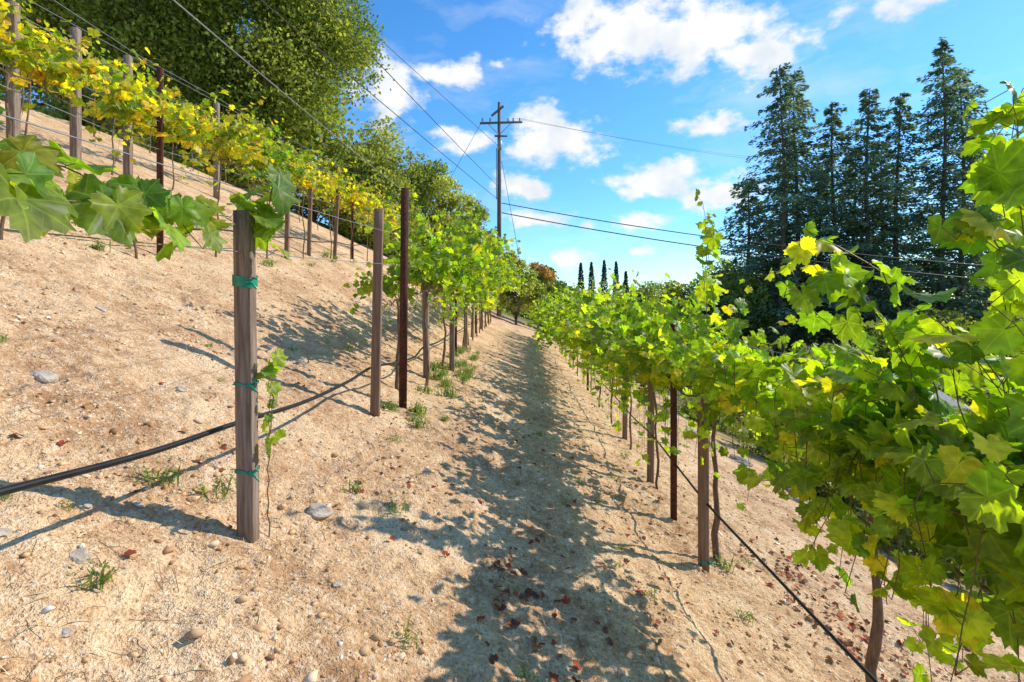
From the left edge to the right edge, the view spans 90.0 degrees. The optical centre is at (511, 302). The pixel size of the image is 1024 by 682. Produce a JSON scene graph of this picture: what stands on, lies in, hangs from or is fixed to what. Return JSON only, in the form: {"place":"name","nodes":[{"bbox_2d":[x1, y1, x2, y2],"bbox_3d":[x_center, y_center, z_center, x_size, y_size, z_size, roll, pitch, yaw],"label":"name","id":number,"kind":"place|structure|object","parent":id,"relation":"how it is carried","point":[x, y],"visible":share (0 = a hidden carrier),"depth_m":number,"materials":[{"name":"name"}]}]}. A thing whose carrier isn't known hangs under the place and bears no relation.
{"place":"outdoors","nodes":[
{"label":"outdoors","id":0,"kind":"place"},
{"bbox_2d":[0,100,1023,681],"bbox_3d":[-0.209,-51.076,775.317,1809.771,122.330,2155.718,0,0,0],"label":"ground","id":1,"kind":"structure","parent":0,"point":[102,368],"depth_m":3.19,"materials":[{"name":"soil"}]},
{"bbox_2d":[6,0,20,137],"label":"wooden post","id":2,"kind":"object","parent":1,"relation":"on","point":[14,101],"visible":0.45,"depth_m":7.65,"materials":[{"name":"grey wood"}]},
{"bbox_2d":[29,370,58,382],"bbox_3d":[-2.563,0.404,2.811,0.166,0.041,0.128,18,6,17],"label":"rock","id":3,"kind":"object","parent":1,"relation":"on","point":[44,376],"visible":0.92,"depth_m":2.78,"materials":[{"name":"stone"}]},
{"bbox_2d":[0,0,89,134],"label":"grapevine","id":4,"kind":"object","parent":1,"relation":"on","point":[6,18],"visible":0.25,"depth_m":7.77,"materials":[{"name":"yellow plant"}]},
{"bbox_2d":[0,0,123,239],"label":"grapevine","id":5,"kind":"object","parent":1,"relation":"on","point":[64,75],"visible":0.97,"depth_m":4.75,"materials":[{"name":"yellow plant"}]},
{"bbox_2d":[3,81,143,143],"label":"shrub","id":6,"kind":"object","parent":1,"relation":"on","point":[59,114],"visible":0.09,"depth_m":20.51,"materials":[{"name":"green plant"}]},
{"bbox_2d":[69,27,81,169],"bbox_3d":[-7.500,-3.441,8.800,0.121,2.518,0.122,0,0,-9],"label":"wooden post","id":7,"kind":"object","parent":1,"relation":"on","point":[75,147],"visible":0.52,"depth_m":8.75,"materials":[{"name":"grey wood"}]},
{"bbox_2d":[69,547,91,563],"bbox_3d":[-1.522,0.892,1.800,0.076,0.020,0.061,18,14,17],"label":"rock","id":8,"kind":"object","parent":1,"relation":"on","point":[83,554],"visible":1,"depth_m":1.79,"materials":[{"name":"stone"}]},
{"bbox_2d":[66,559,121,592],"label":"weed","id":9,"kind":"object","parent":1,"relation":"on","point":[103,578],"visible":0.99,"depth_m":1.74,"materials":[{"name":"green plant"}]},
{"bbox_2d":[49,33,170,174],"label":"grapevine","id":10,"kind":"object","parent":1,"relation":"on","point":[100,87],"visible":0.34,"depth_m":9.52,"materials":[{"name":"yellow plant"}]},
{"bbox_2d":[0,0,225,149],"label":"oak tree","id":11,"kind":"object","parent":1,"relation":"on","point":[50,18],"visible":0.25,"depth_m":22.60,"materials":[{"name":"green plant"}]},
{"bbox_2d":[37,47,209,258],"bbox_3d":[-4.458,-1.609,6.095,1.462,2.307,1.709,0,0,0],"label":"grapevine","id":12,"kind":"object","parent":1,"relation":"on","point":[126,105],"visible":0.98,"depth_m":5.90,"materials":[{"name":"yellow plant"}]},
{"bbox_2d":[123,55,132,175],"bbox_3d":[-7.500,-3.537,10.000,0.121,2.526,0.120,0,0,-9],"label":"wooden post","id":13,"kind":"object","parent":1,"relation":"on","point":[128,59],"visible":0.39,"depth_m":9.94,"materials":[{"name":"grey wood"}]},
{"bbox_2d":[0,102,300,261],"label":"grapevine","id":14,"kind":"object","parent":1,"relation":"on","point":[36,201],"visible":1,"depth_m":1.47,"materials":[{"name":"green plant"}]},
{"bbox_2d":[130,457,182,487],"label":"weed","id":15,"kind":"object","parent":1,"relation":"on","point":[163,477],"visible":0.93,"depth_m":2.40,"materials":[{"name":"green plant"}]},
{"bbox_2d":[101,96,212,176],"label":"shrub","id":16,"kind":"object","parent":1,"relation":"on","point":[178,159],"visible":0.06,"depth_m":21.40,"materials":[{"name":"green plant"}]},
{"bbox_2d":[156,67,163,258],"bbox_3d":[-4.400,-1.686,6.422,0.080,2.487,0.068,0,0,1],"label":"steel stake","id":17,"kind":"object","parent":1,"relation":"on","point":[160,143],"visible":0.56,"depth_m":6.39,"materials":[{"name":"metal"}]},
{"bbox_2d":[144,85,215,189],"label":"grapevine","id":18,"kind":"object","parent":1,"relation":"on","point":[169,99],"visible":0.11,"depth_m":11.30,"materials":[{"name":"yellow plant"}]},
{"bbox_2d":[192,468,235,499],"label":"weed","id":19,"kind":"object","parent":1,"relation":"on","point":[215,488],"visible":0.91,"depth_m":2.46,"materials":[{"name":"green plant"}]},
{"bbox_2d":[213,102,219,199],"bbox_3d":[-7.500,-3.781,13.000,0.121,2.538,0.121,0,0,-9],"label":"wooden post","id":20,"kind":"object","parent":1,"relation":"on","point":[216,107],"visible":0.48,"depth_m":12.94,"materials":[{"name":"brown wood"}]},
{"bbox_2d":[151,85,287,256],"bbox_3d":[-4.393,-1.835,7.640,2.023,2.412,1.915,0,0,0],"label":"grapevine","id":21,"kind":"object","parent":1,"relation":"on","point":[222,149],"visible":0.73,"depth_m":7.61,"materials":[{"name":"yellow plant"}]},
{"bbox_2d":[68,0,394,187],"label":"oak tree","id":22,"kind":"object","parent":1,"relation":"on","point":[282,55],"visible":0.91,"depth_m":23.59,"materials":[{"name":"green plant"}]},
{"bbox_2d":[187,115,292,196],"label":"shrub","id":23,"kind":"object","parent":1,"relation":"on","point":[230,176],"visible":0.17,"depth_m":22.09,"materials":[{"name":"green plant"}]},
{"bbox_2d":[232,210,259,542],"bbox_3d":[-1.180,0.386,2.300,0.118,1.592,0.086,-1,0,-1],"label":"wooden post","id":24,"kind":"object","parent":1,"relation":"on","point":[245,285],"visible":0.94,"depth_m":2.28,"materials":[{"name":"brown wood"}]},
{"bbox_2d":[186,119,327,258],"bbox_3d":[-4.431,-1.932,9.067,2.044,2.408,2.365,0,0,0],"label":"grapevine","id":25,"kind":"object","parent":1,"relation":"on","point":[280,162],"visible":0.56,"depth_m":9.02,"materials":[{"name":"green plant"}]},
{"bbox_2d":[164,33,369,201],"bbox_3d":[-16.970,-11.099,31.510,15.997,11.536,11.920,0,0,0],"label":"oak tree","id":26,"kind":"object","parent":1,"relation":"on","point":[310,140],"visible":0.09,"depth_m":31.58,"materials":[{"name":"green plant"}]},
{"bbox_2d":[254,348,287,536],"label":"grapevine","id":27,"kind":"object","parent":1,"relation":"on","point":[271,369],"visible":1,"depth_m":2.37,"materials":[{"name":"green plant"}]},
{"bbox_2d":[284,212,289,259],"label":"wooden post","id":28,"kind":"object","parent":1,"relation":"on","point":[287,234],"visible":0.41,"depth_m":9.96,"materials":[{"name":"brown wood"}]},
{"bbox_2d":[0,84,373,220],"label":"trellis wire","id":29,"kind":"object","parent":28,"relation":"attached to","point":[144,144],"visible":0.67,"depth_m":5.80,"materials":[{"name":"metal"}]},
{"bbox_2d":[251,143,341,258],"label":"grapevine","id":30,"kind":"object","parent":1,"relation":"on","point":[307,183],"visible":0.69,"depth_m":10.84,"materials":[{"name":"yellow plant"}]},
{"bbox_2d":[307,180,312,256],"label":"wooden post","id":31,"kind":"object","parent":1,"relation":"on","point":[309,229],"visible":0.79,"depth_m":11.56,"materials":[{"name":"brown wood"}]},
{"bbox_2d":[306,503,332,518],"bbox_3d":[-1.022,1.109,2.712,0.133,0.040,0.124,18,4,15],"label":"rock","id":32,"kind":"object","parent":1,"relation":"on","point":[319,511],"visible":0.98,"depth_m":2.69,"materials":[{"name":"stone"}]},
{"bbox_2d":[290,155,357,223],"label":"shrub","id":33,"kind":"object","parent":1,"relation":"on","point":[316,201],"visible":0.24,"depth_m":25.92,"materials":[{"name":"green plant"}]},
{"bbox_2d":[333,184,339,259],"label":"wooden post","id":34,"kind":"object","parent":1,"relation":"on","point":[336,225],"visible":0.72,"depth_m":12.67,"materials":[{"name":"brown wood"}]},
{"bbox_2d":[305,160,383,258],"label":"grapevine","id":35,"kind":"object","parent":1,"relation":"on","point":[337,180],"visible":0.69,"depth_m":12.53,"materials":[{"name":"yellow plant"}]},
{"bbox_2d":[306,173,382,258],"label":"grapevine","id":36,"kind":"object","parent":1,"relation":"on","point":[354,199],"visible":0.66,"depth_m":13.82,"materials":[{"name":"yellow plant"}]},
{"bbox_2d":[325,197,389,243],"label":"shrub","id":37,"kind":"object","parent":1,"relation":"on","point":[344,226],"visible":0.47,"depth_m":26.14,"materials":[{"name":"green plant"}]},
{"bbox_2d":[341,191,399,260],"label":"grapevine","id":38,"kind":"object","parent":1,"relation":"on","point":[363,209],"visible":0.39,"depth_m":15.45,"materials":[{"name":"yellow plant"}]},
{"bbox_2d":[312,113,435,243],"bbox_3d":[-8.312,-6.632,29.974,7.859,7.936,7.611,0,0,0],"label":"oak tree","id":39,"kind":"object","parent":1,"relation":"on","point":[375,158],"visible":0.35,"depth_m":28.71,"materials":[{"name":"green plant"}]},
{"bbox_2d":[370,208,383,416],"bbox_3d":[-1.232,0.154,4.671,0.081,2.008,0.062,1,0,-3],"label":"wooden post","id":40,"kind":"object","parent":1,"relation":"on","point":[375,391],"visible":0.91,"depth_m":4.64,"materials":[{"name":"brown wood"}]},
{"bbox_2d":[360,188,409,227],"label":"grapevine","id":41,"kind":"object","parent":1,"relation":"on","point":[385,212],"visible":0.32,"depth_m":16.96,"materials":[{"name":"yellow plant"}]},
{"bbox_2d":[356,198,433,257],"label":"shrub","id":42,"kind":"object","parent":1,"relation":"on","point":[391,237],"visible":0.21,"depth_m":28.29,"materials":[{"name":"green plant"}]},
{"bbox_2d":[343,257,452,390],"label":"grapevine","id":43,"kind":"object","parent":1,"relation":"on","point":[390,289],"visible":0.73,"depth_m":5.85,"materials":[{"name":"green plant"}]},
{"bbox_2d":[399,188,408,408],"bbox_3d":[-1.109,0.016,5.272,0.080,2.372,0.068,1,0,0],"label":"steel stake","id":44,"kind":"object","parent":1,"relation":"on","point":[403,331],"visible":0.97,"depth_m":5.24,"materials":[{"name":"metal"}]},
{"bbox_2d":[0,228,413,268],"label":"trellis wire","id":45,"kind":"object","parent":44,"relation":"attached to","point":[166,244],"visible":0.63,"depth_m":1.75,"materials":[{"name":"metal"}]},
{"bbox_2d":[0,114,422,248],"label":"trellis wire","id":46,"kind":"object","parent":44,"relation":"attached to","point":[154,161],"visible":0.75,"depth_m":1.68,"materials":[{"name":"metal"}]},
{"bbox_2d":[173,0,424,218],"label":"trellis wire","id":47,"kind":"object","parent":44,"relation":"attached to","point":[274,85],"visible":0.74,"depth_m":2.47,"materials":[{"name":"metal"}]},
{"bbox_2d":[422,284,429,379],"bbox_3d":[-1.193,0.396,7.189,0.122,1.593,0.106,-1,0,5],"label":"wooden post","id":48,"kind":"object","parent":1,"relation":"on","point":[424,294],"visible":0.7,"depth_m":7.16,"materials":[{"name":"brown wood"}]},
{"bbox_2d":[0,315,486,496],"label":"irrigation hose","id":49,"kind":"object","parent":48,"relation":"attached to","point":[24,485],"visible":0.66,"depth_m":1.85,"materials":[{"name":"black plastic"}]},
{"bbox_2d":[355,216,520,369],"bbox_3d":[-0.986,-0.135,8.352,2.722,2.547,2.625,0,0,23],"label":"grapevine","id":50,"kind":"object","parent":1,"relation":"on","point":[458,274],"visible":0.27,"depth_m":8.02,"materials":[{"name":"green plant"}]},
{"bbox_2d":[357,190,521,385],"bbox_3d":[-0.930,-0.157,6.608,2.113,2.602,3.186,0,0,0],"label":"grapevine","id":51,"kind":"object","parent":1,"relation":"on","point":[434,275],"visible":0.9,"depth_m":6.47,"materials":[{"name":"green plant"}]},
{"bbox_2d":[400,159,479,252],"bbox_3d":[-5.429,-5.123,33.097,6.268,7.982,6.340,0,0,28],"label":"oak tree","id":52,"kind":"object","parent":1,"relation":"on","point":[436,185],"visible":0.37,"depth_m":31.88,"materials":[{"name":"green plant"}]},
{"bbox_2d":[383,220,520,358],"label":"grapevine","id":53,"kind":"object","parent":1,"relation":"on","point":[483,272],"visible":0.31,"depth_m":10.04,"materials":[{"name":"green plant"}]},
{"bbox_2d":[449,287,455,371],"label":"wooden post","id":54,"kind":"object","parent":1,"relation":"on","point":[451,344],"visible":0.66,"depth_m":8.46,"materials":[{"name":"brown wood"}]},
{"bbox_2d":[394,233,532,346],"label":"grapevine","id":55,"kind":"object","parent":1,"relation":"on","point":[510,275],"visible":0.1,"depth_m":11.39,"materials":[{"name":"green plant"}]},
{"bbox_2d":[412,234,527,344],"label":"grapevine","id":56,"kind":"object","parent":1,"relation":"on","point":[495,279],"visible":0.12,"depth_m":12.90,"materials":[{"name":"green plant"}]},
{"bbox_2d":[458,199,502,250],"bbox_3d":[-3.288,-3.586,35.733,5.390,7.738,4.186,0,0,0],"label":"oak tree","id":57,"kind":"object","parent":1,"relation":"on","point":[483,210],"visible":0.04,"depth_m":35.72,"materials":[{"name":"green plant"}]},
{"bbox_2d":[13,357,949,681],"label":"leaf litter","id":58,"kind":"object","parent":1,"relation":"on","point":[493,659],"visible":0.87,"depth_m":3.17,"materials":[{"name":"plant"}]},
{"bbox_2d":[459,243,526,340],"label":"grapevine","id":59,"kind":"object","parent":1,"relation":"on","point":[482,297],"visible":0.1,"depth_m":14.71,"materials":[{"name":"green plant"}]},
{"bbox_2d":[480,102,521,317],"bbox_3d":[-0.850,-6.981,39.800,2.920,17.238,1.738,0,0,30],"label":"utility pole","id":60,"kind":"object","parent":1,"relation":"on","point":[498,168],"visible":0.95,"depth_m":39.85,"materials":[{"name":"brown wood"}]},
{"bbox_2d":[261,0,496,198],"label":"power line","id":61,"kind":"object","parent":60,"relation":"attached to","point":[361,85],"visible":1,"depth_m":19.50,"materials":[{"name":"metal"}]},
{"bbox_2d":[318,0,487,175],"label":"power line","id":62,"kind":"object","parent":60,"relation":"attached to","point":[391,76],"visible":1,"depth_m":17.41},
{"bbox_2d":[502,203,982,265],"bbox_3d":[16.098,-4.800,35.401,34.937,5.863,0.064,0,0,15],"label":"power line","id":63,"kind":"object","parent":60,"relation":"attached to","point":[739,240],"visible":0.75,"depth_m":35.59,"materials":[{"name":"metal"}]},
{"bbox_2d":[502,212,983,279],"bbox_3d":[16.098,-3.975,35.401,34.939,6.021,0.072,0,0,15],"label":"power line","id":64,"kind":"object","parent":60,"relation":"attached to","point":[725,249],"visible":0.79,"depth_m":35.82,"materials":[{"name":"metal"}]},
{"bbox_2d":[0,231,1015,681],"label":"dry grass","id":65,"kind":"structure","parent":1,"relation":"on","point":[344,521],"depth_m":2.83,"materials":[{"name":"plant"}]},
{"bbox_2d":[497,254,538,324],"bbox_3d":[0.305,-0.747,37.027,3.549,5.389,3.262,0,0,0],"label":"broadleaf tree","id":66,"kind":"object","parent":1,"relation":"on","point":[511,302],"visible":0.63,"depth_m":36.57,"materials":[{"name":"green plant"}]},
{"bbox_2d":[518,262,558,331],"bbox_3d":[1.845,-0.300,37.925,3.137,5.560,3.459,0,0,0],"label":"broadleaf tree","id":67,"kind":"object","parent":1,"relation":"on","point":[545,275],"visible":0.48,"depth_m":37.58,"materials":[{"name":"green plant"}]},
{"bbox_2d":[535,287,612,375],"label":"grapevine","id":68,"kind":"object","parent":1,"relation":"on","point":[566,344],"visible":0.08,"depth_m":14.89,"materials":[{"name":"green plant"}]},
{"bbox_2d":[537,276,622,393],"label":"grapevine","id":69,"kind":"object","parent":1,"relation":"on","point":[576,351],"visible":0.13,"depth_m":12.04,"materials":[{"name":"green plant"}]},
{"bbox_2d":[532,275,632,383],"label":"grapevine","id":70,"kind":"object","parent":1,"relation":"on","point":[554,308],"visible":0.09,"depth_m":13.62,"materials":[{"name":"green plant"}]},
{"bbox_2d":[542,281,648,406],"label":"grapevine","id":71,"kind":"object","parent":1,"relation":"on","point":[569,341],"visible":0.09,"depth_m":10.21,"materials":[{"name":"green plant"}]},
{"bbox_2d":[535,282,656,423],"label":"grapevine","id":72,"kind":"object","parent":1,"relation":"on","point":[590,347],"visible":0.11,"depth_m":9.22,"materials":[{"name":"green plant"}]},
{"bbox_2d":[534,268,717,449],"bbox_3d":[1.611,0.843,7.286,2.419,2.616,3.117,0,0,-17],"label":"grapevine","id":73,"kind":"object","parent":1,"relation":"on","point":[599,300],"visible":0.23,"depth_m":7.18,"materials":[{"name":"green plant"}]},
{"bbox_2d":[548,260,729,489],"bbox_3d":[1.634,0.870,5.750,2.549,2.554,2.436,0,0,0],"label":"grapevine","id":74,"kind":"object","parent":1,"relation":"on","point":[596,336],"visible":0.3,"depth_m":5.47,"materials":[{"name":"green plant"}]},
{"bbox_2d":[647,379,654,483],"bbox_3d":[1.587,1.313,5.851,0.064,1.726,0.063,1,0,-9],"label":"wooden post","id":75,"kind":"object","parent":1,"relation":"on","point":[650,460],"visible":0.4,"depth_m":5.82,"materials":[{"name":"brown wood"}]},
{"bbox_2d":[670,317,676,520],"bbox_3d":[1.504,1.109,4.765,0.060,2.058,0.053,0,0,14],"label":"steel stake","id":76,"kind":"object","parent":1,"relation":"on","point":[673,458],"visible":0.66,"depth_m":4.75,"materials":[{"name":"metal"}]},
{"bbox_2d":[654,272,732,331],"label":"broadleaf tree","id":77,"kind":"object","parent":1,"relation":"on","point":[680,292],"visible":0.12,"depth_m":59.45,"materials":[{"name":"green plant"}]},
{"bbox_2d":[582,189,826,561],"bbox_3d":[1.581,0.664,4.179,1.817,2.965,2.405,0,0,0],"label":"grapevine","id":78,"kind":"object","parent":1,"relation":"on","point":[645,351],"visible":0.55,"depth_m":4.00,"materials":[{"name":"green plant"}]},
{"bbox_2d":[697,395,715,572],"bbox_3d":[1.477,1.326,3.893,0.104,1.652,0.088,0,0,-9],"label":"wooden post","id":79,"kind":"object","parent":1,"relation":"on","point":[704,563],"visible":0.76,"depth_m":3.87,"materials":[{"name":"brown wood"}]},
{"bbox_2d":[558,344,878,681],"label":"irrigation hose","id":80,"kind":"object","parent":79,"relation":"attached to","point":[833,637],"visible":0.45,"depth_m":2.79,"materials":[{"name":"black plastic"}]},
{"bbox_2d":[677,385,746,436],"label":"shrub","id":81,"kind":"object","parent":1,"relation":"on","point":[721,425],"visible":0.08,"depth_m":15.24,"materials":[{"name":"green plant"}]},
{"bbox_2d":[689,273,790,347],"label":"broadleaf tree","id":82,"kind":"object","parent":1,"relation":"on","point":[735,288],"visible":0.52,"depth_m":53.47,"materials":[{"name":"green plant"}]},
{"bbox_2d":[694,262,789,348],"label":"broadleaf tree","id":83,"kind":"object","parent":1,"relation":"on","point":[719,270],"visible":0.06,"depth_m":60.42,"materials":[{"name":"green plant"}]},
{"bbox_2d":[688,178,798,353],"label":"redwood tree","id":84,"kind":"object","parent":1,"relation":"on","point":[752,258],"visible":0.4,"depth_m":57.56,"materials":[{"name":"green plant"}]},
{"bbox_2d":[724,413,804,468],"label":"shrub","id":85,"kind":"object","parent":1,"relation":"on","point":[749,432],"visible":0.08,"depth_m":12.55,"materials":[{"name":"green plant"}]},
{"bbox_2d":[715,62,852,356],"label":"redwood tree","id":86,"kind":"object","parent":1,"relation":"on","point":[787,96],"visible":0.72,"depth_m":54.67,"materials":[{"name":"green plant"}]},
{"bbox_2d":[735,160,840,352],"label":"redwood tree","id":87,"kind":"object","parent":1,"relation":"on","point":[788,345],"visible":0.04,"depth_m":61.69,"materials":[{"name":"green plant"}]},
{"bbox_2d":[735,66,864,359],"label":"redwood tree","id":88,"kind":"object","parent":1,"relation":"on","point":[799,76],"visible":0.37,"depth_m":56.35,"materials":[{"name":"green plant"}]},
{"bbox_2d":[781,454,862,514],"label":"shrub","id":89,"kind":"object","parent":1,"relation":"on","point":[821,493],"visible":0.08,"depth_m":9.34,"materials":[{"name":"green plant"}]},
{"bbox_2d":[774,160,882,355],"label":"redwood tree","id":90,"kind":"object","parent":1,"relation":"on","point":[841,236],"visible":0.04,"depth_m":60.68,"materials":[{"name":"green plant"}]},
{"bbox_2d":[781,340,886,372],"bbox_3d":[20.039,6.178,32.331,7.931,7.542,9.046,0,0,0],"label":"broadleaf tree","id":91,"kind":"object","parent":1,"relation":"on","point":[829,346],"visible":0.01,"depth_m":31.61,"materials":[{"name":"green plant"}]},
{"bbox_2d":[769,101,906,346],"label":"redwood tree","id":92,"kind":"object","parent":1,"relation":"on","point":[825,230],"visible":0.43,"depth_m":55.23,"materials":[{"name":"green plant"}]},
{"bbox_2d":[668,317,1016,681],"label":"grapevine","id":93,"kind":"object","parent":1,"relation":"on","point":[757,382],"visible":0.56,"depth_m":2.35,"materials":[{"name":"green plant"}]},
{"bbox_2d":[738,373,968,421],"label":"house","id":94,"kind":"structure","parent":1,"relation":"on","point":[947,398],"depth_m":25.14,"materials":[{"name":"paint"}]},
{"bbox_2d":[805,147,918,347],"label":"redwood tree","id":95,"kind":"object","parent":1,"relation":"on","point":[875,203],"visible":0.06,"depth_m":59.40,"materials":[{"name":"green plant"}]},
{"bbox_2d":[806,87,937,342],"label":"redwood tree","id":96,"kind":"object","parent":1,"relation":"on","point":[873,145],"visible":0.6,"depth_m":54.34,"materials":[{"name":"green plant"}]},
{"bbox_2d":[825,145,951,343],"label":"redwood tree","id":97,"kind":"object","parent":1,"relation":"on","point":[880,201],"visible":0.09,"depth_m":60.53,"materials":[{"name":"green plant"}]},
{"bbox_2d":[764,81,1023,681],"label":"grapevine","id":98,"kind":"object","parent":1,"relation":"on","point":[956,486],"visible":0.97,"depth_m":1.50,"materials":[{"name":"green plant"}]},
{"bbox_2d":[829,91,965,346],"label":"redwood tree","id":99,"kind":"object","parent":1,"relation":"on","point":[900,101],"visible":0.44,"depth_m":54.99,"materials":[{"name":"green plant"}]},
{"bbox_2d":[853,495,976,587],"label":"shrub","id":100,"kind":"object","parent":1,"relation":"on","point":[906,542],"visible":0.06,"depth_m":6.79,"materials":[{"name":"green plant"}]},
{"bbox_2d":[850,317,994,403],"bbox_3d":[28.557,5.714,36.089,10.116,9.331,9.673,0,0,0],"label":"broadleaf tree","id":101,"kind":"object","parent":1,"relation":"on","point":[883,349],"visible":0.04,"depth_m":35.48,"materials":[{"name":"green plant"}]},
{"bbox_2d":[873,37,1015,328],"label":"redwood tree","id":102,"kind":"object","parent":1,"relation":"on","point":[947,59],"visible":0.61,"depth_m":54.44,"materials":[{"name":"green plant"}]},
{"bbox_2d":[899,66,1001,374],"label":"redwood tree","id":103,"kind":"object","parent":1,"relation":"on","point":[964,167],"visible":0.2,"depth_m":55.56,"materials":[{"name":"green plant"}]},
{"bbox_2d":[914,146,1017,318],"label":"redwood tree","id":104,"kind":"object","parent":1,"relation":"on","point":[970,207],"visible":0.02,"depth_m":57.90,"materials":[{"name":"green plant"}]},
{"bbox_2d":[929,307,1023,406],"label":"broadleaf tree","id":105,"kind":"object","parent":1,"relation":"on","point":[958,320],"visible":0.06,"depth_m":44.14,"materials":[{"name":"green plant"}]},
{"bbox_2d":[1,0,1023,302],"label":"sky","id":106,"kind":"structure","parent":0,"point":[685,74],"materials":[{"name":"blue"}]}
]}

